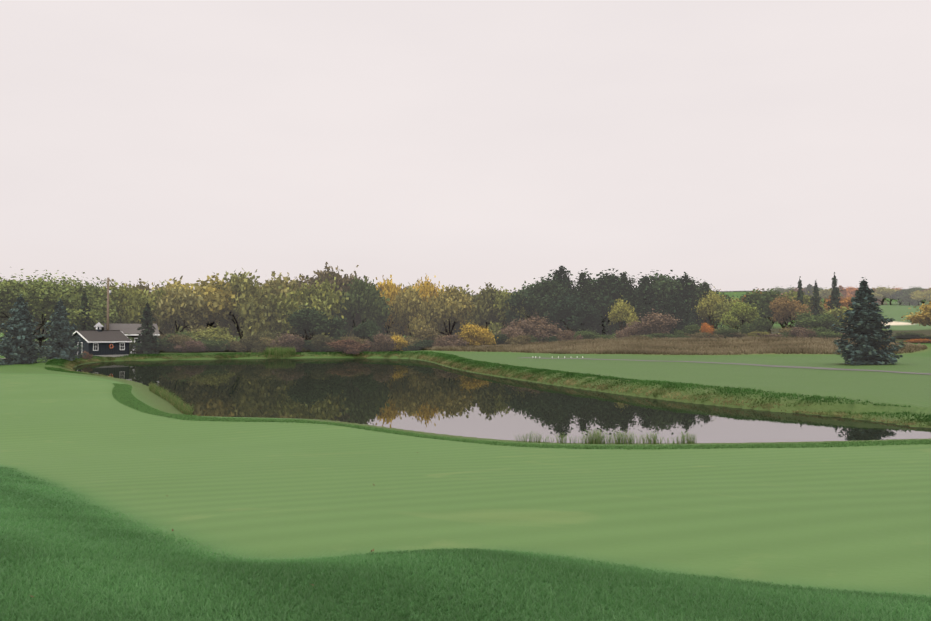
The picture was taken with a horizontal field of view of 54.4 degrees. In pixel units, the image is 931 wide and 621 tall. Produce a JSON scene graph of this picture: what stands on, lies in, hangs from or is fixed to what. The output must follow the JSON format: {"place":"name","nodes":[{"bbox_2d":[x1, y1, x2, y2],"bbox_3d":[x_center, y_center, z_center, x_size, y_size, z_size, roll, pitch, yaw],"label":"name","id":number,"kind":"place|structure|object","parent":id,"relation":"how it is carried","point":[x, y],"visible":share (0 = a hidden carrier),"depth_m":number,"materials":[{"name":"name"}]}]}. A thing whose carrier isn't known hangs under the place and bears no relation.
{"place":"outdoors","nodes":[
{"label":"outdoors","id":0,"kind":"place"},
{"bbox_2d":[0,290,930,620],"bbox_3d":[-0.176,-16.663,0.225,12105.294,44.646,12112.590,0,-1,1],"label":"ground","id":1,"kind":"structure","parent":0,"point":[856,518],"depth_m":16.89,"materials":[{"name":"green plant"}]},
{"bbox_2d":[0,294,51,364],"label":"blue spruce","id":2,"kind":"object","parent":1,"relation":"on","point":[17,337],"visible":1,"depth_m":112.23,"materials":[{"name":"green plant"}]},
{"bbox_2d":[0,269,116,345],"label":"tree","id":3,"kind":"object","parent":1,"relation":"on","point":[41,298],"visible":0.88,"depth_m":151.75,"materials":[{"name":"green plant"}]},
{"bbox_2d":[37,298,86,360],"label":"blue spruce","id":4,"kind":"object","parent":1,"relation":"on","point":[60,334],"visible":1,"depth_m":123.30,"materials":[{"name":"green plant"}]},
{"bbox_2d":[0,272,125,346],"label":"tree","id":5,"kind":"object","parent":1,"relation":"on","point":[96,300],"visible":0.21,"depth_m":166.74,"materials":[{"name":"green plant"}]},
{"bbox_2d":[71,291,93,331],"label":"spruce","id":6,"kind":"object","parent":1,"relation":"on","point":[84,302],"visible":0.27,"depth_m":149.82,"materials":[{"name":"green plant"}]},
{"bbox_2d":[71,322,131,356],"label":"boathouse","id":7,"kind":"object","parent":1,"relation":"on","point":[98,341],"visible":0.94,"depth_m":142.11,"materials":[{"name":"grey"}]},
{"bbox_2d":[101,278,115,329],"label":"utility pole","id":8,"kind":"object","parent":1,"relation":"on","point":[108,294],"visible":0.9,"depth_m":152.39,"materials":[{"name":"brown wood"}]},
{"bbox_2d":[81,279,163,326],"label":"tree","id":9,"kind":"object","parent":1,"relation":"on","point":[134,303],"visible":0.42,"depth_m":172.42,"materials":[{"name":"green plant"}]},
{"bbox_2d":[102,323,159,352],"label":"house","id":10,"kind":"structure","parent":1,"relation":"on","point":[131,330],"depth_m":156.79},
{"bbox_2d":[125,333,140,353],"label":"shrub","id":11,"kind":"object","parent":1,"relation":"on","point":[131,348],"visible":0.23,"depth_m":149.89,"materials":[{"name":"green plant"}]},
{"bbox_2d":[127,278,163,294],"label":"tree","id":12,"kind":"object","parent":1,"relation":"on","point":[140,286],"depth_m":225.93,"materials":[{"name":"green plant"}]},
{"bbox_2d":[131,302,162,354],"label":"spruce","id":13,"kind":"object","parent":1,"relation":"on","point":[146,337],"visible":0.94,"depth_m":149.53,"materials":[{"name":"green plant"}]},
{"bbox_2d":[121,288,176,328],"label":"tree","id":14,"kind":"object","parent":1,"relation":"on","point":[160,293],"visible":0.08,"depth_m":182.82,"materials":[{"name":"green plant"}]},
{"bbox_2d":[156,336,181,351],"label":"shrub","id":15,"kind":"object","parent":1,"relation":"on","point":[165,345],"visible":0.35,"depth_m":163.60,"materials":[{"name":"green plant"}]},
{"bbox_2d":[129,282,212,335],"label":"tree","id":16,"kind":"object","parent":1,"relation":"on","point":[174,305],"visible":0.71,"depth_m":176.61,"materials":[{"name":"green plant"}]},
{"bbox_2d":[149,381,194,415],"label":"shore reeds","id":17,"kind":"object","parent":1,"relation":"on","point":[181,406],"visible":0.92,"depth_m":56.74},
{"bbox_2d":[161,331,195,351],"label":"shrub","id":18,"kind":"object","parent":1,"relation":"on","point":[178,340],"visible":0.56,"depth_m":163.59,"materials":[{"name":"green plant"}]},
{"bbox_2d":[173,339,211,351],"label":"shrub","id":19,"kind":"object","parent":1,"relation":"on","point":[195,346],"visible":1,"depth_m":161.42,"materials":[{"name":"brown plant"}]},
{"bbox_2d":[151,272,239,339],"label":"tree","id":20,"kind":"object","parent":1,"relation":"on","point":[219,304],"visible":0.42,"depth_m":183.87,"materials":[{"name":"green plant"}]},
{"bbox_2d":[198,339,220,351],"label":"shrub","id":21,"kind":"object","parent":1,"relation":"on","point":[213,344],"visible":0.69,"depth_m":165.03,"materials":[{"name":"green plant"}]},
{"bbox_2d":[187,324,239,351],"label":"shrub","id":22,"kind":"object","parent":1,"relation":"on","point":[219,331],"visible":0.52,"depth_m":169.35,"materials":[{"name":"green plant"}]},
{"bbox_2d":[202,334,233,351],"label":"shrub","id":23,"kind":"object","parent":1,"relation":"on","point":[221,343],"visible":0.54,"depth_m":166.43,"materials":[{"name":"green plant"}]},
{"bbox_2d":[215,339,254,351],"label":"shrub","id":24,"kind":"object","parent":1,"relation":"on","point":[238,346],"visible":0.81,"depth_m":166.23,"materials":[{"name":"brown plant"}]},
{"bbox_2d":[238,333,265,351],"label":"shrub","id":25,"kind":"object","parent":1,"relation":"on","point":[247,341],"visible":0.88,"depth_m":164.93,"materials":[{"name":"brown plant"}]},
{"bbox_2d":[203,268,306,338],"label":"tree","id":26,"kind":"object","parent":1,"relation":"on","point":[247,308],"visible":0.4,"depth_m":185.29,"materials":[{"name":"green plant"}]},
{"bbox_2d":[219,271,301,337],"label":"tree","id":27,"kind":"object","parent":1,"relation":"on","point":[274,284],"visible":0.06,"depth_m":192.88,"materials":[{"name":"green plant"}]},
{"bbox_2d":[259,330,279,350],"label":"shrub","id":28,"kind":"object","parent":1,"relation":"on","point":[273,335],"visible":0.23,"depth_m":171.77,"materials":[{"name":"green plant"}]},
{"bbox_2d":[255,334,284,350],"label":"shrub","id":29,"kind":"object","parent":1,"relation":"on","point":[264,338],"visible":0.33,"depth_m":165.78,"materials":[{"name":"brown plant"}]},
{"bbox_2d":[265,346,296,358],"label":"reeds","id":30,"kind":"object","parent":1,"relation":"on","point":[281,351],"visible":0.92,"depth_m":158.03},
{"bbox_2d":[259,332,307,350],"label":"shrub","id":31,"kind":"object","parent":1,"relation":"on","point":[288,341],"visible":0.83,"depth_m":164.99,"materials":[{"name":"brown plant"}]},
{"bbox_2d":[265,274,351,339],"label":"tree","id":32,"kind":"object","parent":1,"relation":"on","point":[326,299],"visible":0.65,"depth_m":190.50,"materials":[{"name":"green plant"}]},
{"bbox_2d":[279,305,347,339],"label":"tree","id":33,"kind":"object","parent":1,"relation":"on","point":[307,322],"visible":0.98,"depth_m":171.37,"materials":[{"name":"green plant"}]},
{"bbox_2d":[301,338,327,351],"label":"shrub","id":34,"kind":"object","parent":1,"relation":"on","point":[307,346],"visible":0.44,"depth_m":167.34,"materials":[{"name":"green plant"}]},
{"bbox_2d":[309,332,337,351],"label":"shrub","id":35,"kind":"object","parent":1,"relation":"on","point":[317,341],"visible":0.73,"depth_m":165.66,"materials":[{"name":"green plant"}]},
{"bbox_2d":[290,262,382,330],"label":"tree","id":36,"kind":"object","parent":1,"relation":"on","point":[339,280],"visible":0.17,"depth_m":209.09,"materials":[{"name":"green plant"}]},
{"bbox_2d":[326,337,371,353],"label":"shrub","id":37,"kind":"object","parent":1,"relation":"on","point":[348,345],"visible":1,"depth_m":160.66,"materials":[{"name":"brown plant"}]},
{"bbox_2d":[339,334,374,350],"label":"shrub","id":38,"kind":"object","parent":1,"relation":"on","point":[354,339],"visible":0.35,"depth_m":168.62,"materials":[{"name":"green plant"}]},
{"bbox_2d":[332,275,392,338],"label":"tree","id":39,"kind":"object","parent":1,"relation":"on","point":[367,300],"visible":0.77,"depth_m":204.17,"materials":[{"name":"green plant"}]},
{"bbox_2d":[349,317,387,342],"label":"bush","id":40,"kind":"object","parent":1,"relation":"on","point":[368,328],"visible":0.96,"depth_m":169.35,"materials":[{"name":"green plant"}]},
{"bbox_2d":[363,331,397,351],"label":"shrub","id":41,"kind":"object","parent":1,"relation":"on","point":[382,341],"visible":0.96,"depth_m":162.33,"materials":[{"name":"brown plant"}]},
{"bbox_2d":[375,274,409,336],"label":"tree","id":42,"kind":"object","parent":1,"relation":"on","point":[389,288],"visible":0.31,"depth_m":216.10,"materials":[{"name":"yellow plant"}]},
{"bbox_2d":[390,333,409,350],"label":"shrub","id":43,"kind":"object","parent":1,"relation":"on","point":[400,342],"visible":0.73,"depth_m":167.68,"materials":[{"name":"yellow plant"}]},
{"bbox_2d":[386,283,443,338],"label":"tree","id":44,"kind":"object","parent":1,"relation":"on","point":[407,303],"visible":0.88,"depth_m":210.15,"materials":[{"name":"green plant"}]},
{"bbox_2d":[400,338,436,350],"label":"shrub","id":45,"kind":"object","parent":1,"relation":"on","point":[423,344],"visible":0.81,"depth_m":167.46,"materials":[{"name":"green plant"}]},
{"bbox_2d":[404,325,443,340],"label":"shrub","id":46,"kind":"object","parent":1,"relation":"on","point":[427,333],"visible":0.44,"depth_m":172.04,"materials":[{"name":"brown plant"}]},
{"bbox_2d":[406,275,443,337],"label":"tree","id":47,"kind":"object","parent":1,"relation":"on","point":[426,287],"visible":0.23,"depth_m":222.56,"materials":[{"name":"yellow plant"}]},
{"bbox_2d":[403,284,477,335],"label":"tree","id":48,"kind":"object","parent":1,"relation":"on","point":[452,304],"visible":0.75,"depth_m":210.98,"materials":[{"name":"green plant"}]},
{"bbox_2d":[433,334,476,346],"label":"shrub","id":49,"kind":"object","parent":1,"relation":"on","point":[453,340],"visible":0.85,"depth_m":168.05,"materials":[{"name":"brown plant"}]},
{"bbox_2d":[0,467,930,620],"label":"rough grass","id":50,"kind":"structure","parent":1,"relation":"on","point":[540,566],"depth_m":5.68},
{"bbox_2d":[438,282,507,335],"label":"tree","id":51,"kind":"object","parent":1,"relation":"on","point":[484,309],"visible":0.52,"depth_m":214.76,"materials":[{"name":"green plant"}]},
{"bbox_2d":[455,320,497,345],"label":"shrub","id":52,"kind":"object","parent":1,"relation":"on","point":[472,333],"visible":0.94,"depth_m":167.85,"materials":[{"name":"yellow plant"}]},
{"bbox_2d":[45,351,930,426],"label":"bank grass","id":53,"kind":"structure","parent":1,"relation":"on","point":[456,361],"depth_m":74.07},
{"bbox_2d":[484,332,509,344],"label":"shrub","id":54,"kind":"object","parent":1,"relation":"on","point":[501,338],"visible":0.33,"depth_m":170.84,"materials":[{"name":"green plant"}]},
{"bbox_2d":[493,325,531,344],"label":"shrub","id":55,"kind":"object","parent":1,"relation":"on","point":[512,332],"visible":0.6,"depth_m":171.86,"materials":[{"name":"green plant"}]},
{"bbox_2d":[503,335,534,344],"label":"shrub","id":56,"kind":"object","parent":1,"relation":"on","point":[523,339],"visible":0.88,"depth_m":168.87,"materials":[{"name":"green plant"}]},
{"bbox_2d":[112,383,930,449],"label":"grass collar","id":57,"kind":"object","parent":1,"relation":"on","point":[121,393],"depth_m":34.66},
{"bbox_2d":[487,286,560,333],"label":"tree","id":58,"kind":"object","parent":1,"relation":"on","point":[495,327],"visible":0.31,"depth_m":210.83,"materials":[{"name":"green plant"}]},
{"bbox_2d":[495,313,564,341],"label":"shrub","id":59,"kind":"object","parent":1,"relation":"on","point":[537,328],"visible":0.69,"depth_m":179.81,"materials":[{"name":"brown plant"}]},
{"bbox_2d":[501,274,570,324],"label":"tree","id":60,"kind":"object","parent":1,"relation":"on","point":[538,295],"visible":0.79,"depth_m":205.93,"materials":[{"name":"green plant"}]},
{"bbox_2d":[539,265,585,330],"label":"tree","id":61,"kind":"object","parent":1,"relation":"on","point":[561,275],"visible":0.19,"depth_m":212.04,"materials":[{"name":"green plant"}]},
{"bbox_2d":[555,330,583,340],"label":"shrub","id":62,"kind":"object","parent":1,"relation":"on","point":[566,335],"visible":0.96,"depth_m":175.78,"materials":[{"name":"brown plant"}]},
{"bbox_2d":[538,291,603,331],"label":"tree","id":63,"kind":"object","parent":1,"relation":"on","point":[576,311],"visible":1,"depth_m":196.47,"materials":[{"name":"green plant"}]},
{"bbox_2d":[561,268,610,338],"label":"tree","id":64,"kind":"object","parent":1,"relation":"on","point":[583,285],"visible":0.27,"depth_m":208.65,"materials":[{"name":"green plant"}]},
{"bbox_2d":[576,329,598,339],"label":"shrub","id":65,"kind":"object","parent":1,"relation":"on","point":[588,334],"visible":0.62,"depth_m":176.79,"materials":[{"name":"green plant"}]},
{"bbox_2d":[571,268,632,334],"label":"tree","id":66,"kind":"object","parent":1,"relation":"on","point":[606,283],"visible":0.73,"depth_m":208.96,"materials":[{"name":"green plant"}]},
{"bbox_2d":[515,426,696,443],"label":"shore reeds","id":67,"kind":"object","parent":1,"relation":"on","point":[597,440],"visible":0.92,"depth_m":35.65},
{"bbox_2d":[593,271,650,335],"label":"tree","id":68,"kind":"object","parent":1,"relation":"on","point":[624,276],"visible":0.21,"depth_m":209.51,"materials":[{"name":"green plant"}]},
{"bbox_2d":[605,293,640,330],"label":"tree","id":69,"kind":"object","parent":1,"relation":"on","point":[619,311],"visible":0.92,"depth_m":192.93,"materials":[{"name":"yellow plant"}]},
{"bbox_2d":[615,326,640,337],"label":"shrub","id":70,"kind":"object","parent":1,"relation":"on","point":[627,331],"visible":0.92,"depth_m":175.42,"materials":[{"name":"brown plant"}]},
{"bbox_2d":[606,294,652,334],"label":"tree","id":71,"kind":"object","parent":1,"relation":"on","point":[633,303],"visible":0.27,"depth_m":198.56,"materials":[{"name":"green plant"}]},
{"bbox_2d":[616,309,681,335],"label":"shrub","id":72,"kind":"object","parent":1,"relation":"on","point":[654,323],"visible":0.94,"depth_m":183.40,"materials":[{"name":"brown plant"}]},
{"bbox_2d":[625,272,678,331],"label":"tree","id":73,"kind":"object","parent":1,"relation":"on","point":[645,280],"visible":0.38,"depth_m":206.32,"materials":[{"name":"green plant"}]},
{"bbox_2d":[630,270,700,332],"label":"tree","id":74,"kind":"object","parent":1,"relation":"on","point":[670,284],"visible":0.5,"depth_m":206.64,"materials":[{"name":"green plant"}]},
{"bbox_2d":[421,335,927,354],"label":"tall field grass","id":75,"kind":"structure","parent":1,"relation":"on","point":[719,346],"depth_m":140.22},
{"bbox_2d":[653,291,700,333],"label":"tree","id":76,"kind":"object","parent":1,"relation":"on","point":[674,300],"visible":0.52,"depth_m":195.80,"materials":[{"name":"green plant"}]},
{"bbox_2d":[663,274,712,329],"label":"tree","id":77,"kind":"object","parent":1,"relation":"on","point":[686,292],"visible":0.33,"depth_m":206.55,"materials":[{"name":"green plant"}]},
{"bbox_2d":[674,322,701,336],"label":"shrub","id":78,"kind":"object","parent":1,"relation":"on","point":[693,329],"visible":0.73,"depth_m":175.27,"materials":[{"name":"green plant"}]},
{"bbox_2d":[685,279,724,329],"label":"tree","id":79,"kind":"object","parent":1,"relation":"on","point":[705,286],"visible":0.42,"depth_m":202.20,"materials":[{"name":"green plant"}]},
{"bbox_2d":[687,331,726,338],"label":"shrub","id":80,"kind":"object","parent":1,"relation":"on","point":[701,335],"visible":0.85,"depth_m":168.90,"materials":[{"name":"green plant"}]},
{"bbox_2d":[699,321,714,336],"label":"shrub","id":81,"kind":"object","parent":1,"relation":"on","point":[705,327],"visible":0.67,"depth_m":172.23,"materials":[{"name":"orange plant"}]},
{"bbox_2d":[691,285,730,328],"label":"tree","id":82,"kind":"object","parent":1,"relation":"on","point":[707,304],"visible":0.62,"depth_m":195.93,"materials":[{"name":"green plant"}]},
{"bbox_2d":[713,326,740,337],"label":"shrub","id":83,"kind":"object","parent":1,"relation":"on","point":[723,330],"visible":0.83,"depth_m":171.91,"materials":[{"name":"green plant"}]},
{"bbox_2d":[710,300,747,327],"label":"tree","id":84,"kind":"object","parent":1,"relation":"on","point":[720,311],"visible":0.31,"depth_m":185.87,"materials":[{"name":"green plant"}]},
{"bbox_2d":[719,299,764,330],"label":"tree","id":85,"kind":"object","parent":1,"relation":"on","point":[740,312],"visible":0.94,"depth_m":179.39,"materials":[{"name":"green plant"}]},
{"bbox_2d":[737,314,774,333],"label":"shrub","id":86,"kind":"object","parent":1,"relation":"on","point":[763,324],"visible":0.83,"depth_m":175.03,"materials":[{"name":"green plant"}]},
{"bbox_2d":[739,287,812,333],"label":"tree","id":87,"kind":"object","parent":1,"relation":"on","point":[763,300],"visible":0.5,"depth_m":196.78,"materials":[{"name":"green plant"}]},
{"bbox_2d":[769,294,812,329],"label":"tree","id":88,"kind":"object","parent":1,"relation":"on","point":[783,308],"visible":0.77,"depth_m":191.25,"materials":[{"name":"brown plant"}]},
{"bbox_2d":[771,288,828,324],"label":"tree","id":89,"kind":"object","parent":1,"relation":"on","point":[807,298],"visible":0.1,"depth_m":214.10,"materials":[{"name":"green plant"}]},
{"bbox_2d":[792,276,807,328],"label":"spruce","id":90,"kind":"object","parent":1,"relation":"on","point":[800,293],"visible":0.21,"depth_m":205.15,"materials":[{"name":"green plant"}]},
{"bbox_2d":[787,325,815,338],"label":"shrub","id":91,"kind":"object","parent":1,"relation":"on","point":[800,331],"visible":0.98,"depth_m":165.15,"materials":[{"name":"brown plant"}]},
{"bbox_2d":[810,281,822,326],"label":"spruce","id":92,"kind":"object","parent":1,"relation":"on","point":[816,298],"visible":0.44,"depth_m":204.72,"materials":[{"name":"green plant"}]},
{"bbox_2d":[791,308,844,331],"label":"shrub","id":93,"kind":"object","parent":1,"relation":"on","point":[826,320],"visible":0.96,"depth_m":174.86,"materials":[{"name":"green plant"}]},
{"bbox_2d":[808,326,839,337],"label":"shrub","id":94,"kind":"object","parent":1,"relation":"on","point":[819,330],"visible":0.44,"depth_m":170.29,"materials":[{"name":"green plant"}]},
{"bbox_2d":[815,331,841,338],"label":"shrub","id":95,"kind":"object","parent":1,"relation":"on","point":[827,334],"visible":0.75,"depth_m":165.39,"materials":[{"name":"green plant"}]},
{"bbox_2d":[819,287,844,298],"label":"hill tree","id":96,"kind":"object","parent":1,"relation":"on","point":[825,293],"visible":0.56,"depth_m":493.04,"materials":[{"name":"green plant"}]},
{"bbox_2d":[827,272,845,333],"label":"spruce","id":97,"kind":"object","parent":1,"relation":"on","point":[835,293],"visible":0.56,"depth_m":198.69,"materials":[{"name":"green plant"}]},
{"bbox_2d":[824,304,868,326],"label":"tree","id":98,"kind":"object","parent":1,"relation":"on","point":[835,312],"visible":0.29,"depth_m":181.07,"materials":[{"name":"green plant"}]},
{"bbox_2d":[831,277,905,365],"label":"blue spruce","id":99,"kind":"object","parent":1,"relation":"on","point":[865,348],"visible":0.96,"depth_m":93.04,"materials":[{"name":"green plant"}]},
{"bbox_2d":[871,286,903,304],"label":"hill tree","id":100,"kind":"object","parent":1,"relation":"on","point":[881,293],"visible":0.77,"depth_m":509.00,"materials":[{"name":"green plant"}]},
{"bbox_2d":[887,290,905,304],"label":"hill tree","id":101,"kind":"object","parent":1,"relation":"on","point":[898,293],"visible":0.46,"depth_m":515.22,"materials":[{"name":"green plant"}]},
{"bbox_2d":[892,289,921,305],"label":"hill tree","id":102,"kind":"object","parent":1,"relation":"on","point":[907,300],"visible":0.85,"depth_m":489.94,"materials":[{"name":"green plant"}]},
{"bbox_2d":[890,332,924,338],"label":"shrub","id":103,"kind":"object","parent":1,"relation":"on","point":[907,335],"visible":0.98,"depth_m":162.68,"materials":[{"name":"green plant"}]},
{"bbox_2d":[901,296,930,325],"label":"tree","id":104,"kind":"object","parent":1,"relation":"on","point":[923,318],"visible":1,"depth_m":152.62,"materials":[{"name":"yellow plant"}]},
{"bbox_2d":[904,338,930,342],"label":"shrub","id":105,"kind":"object","parent":1,"relation":"on","point":[913,340],"visible":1,"depth_m":146.18,"materials":[{"name":"plant"}]},
{"bbox_2d":[909,289,930,303],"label":"hill tree","id":106,"kind":"object","parent":1,"relation":"on","point":[918,295],"visible":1,"depth_m":476.06,"materials":[{"name":"green plant"}]},
{"bbox_2d":[0,0,930,294],"label":"sky","id":107,"kind":"structure","parent":0,"point":[729,145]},
{"bbox_2d":[73,358,930,443],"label":"pond water","id":108,"kind":"structure","parent":0,"point":[417,395],"depth_m":57.47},
{"bbox_2d":[521,357,930,374],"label":"cart path","id":109,"kind":"structure","parent":0,"point":[748,364],"depth_m":93.81,"materials":[{"name":"concrete"}]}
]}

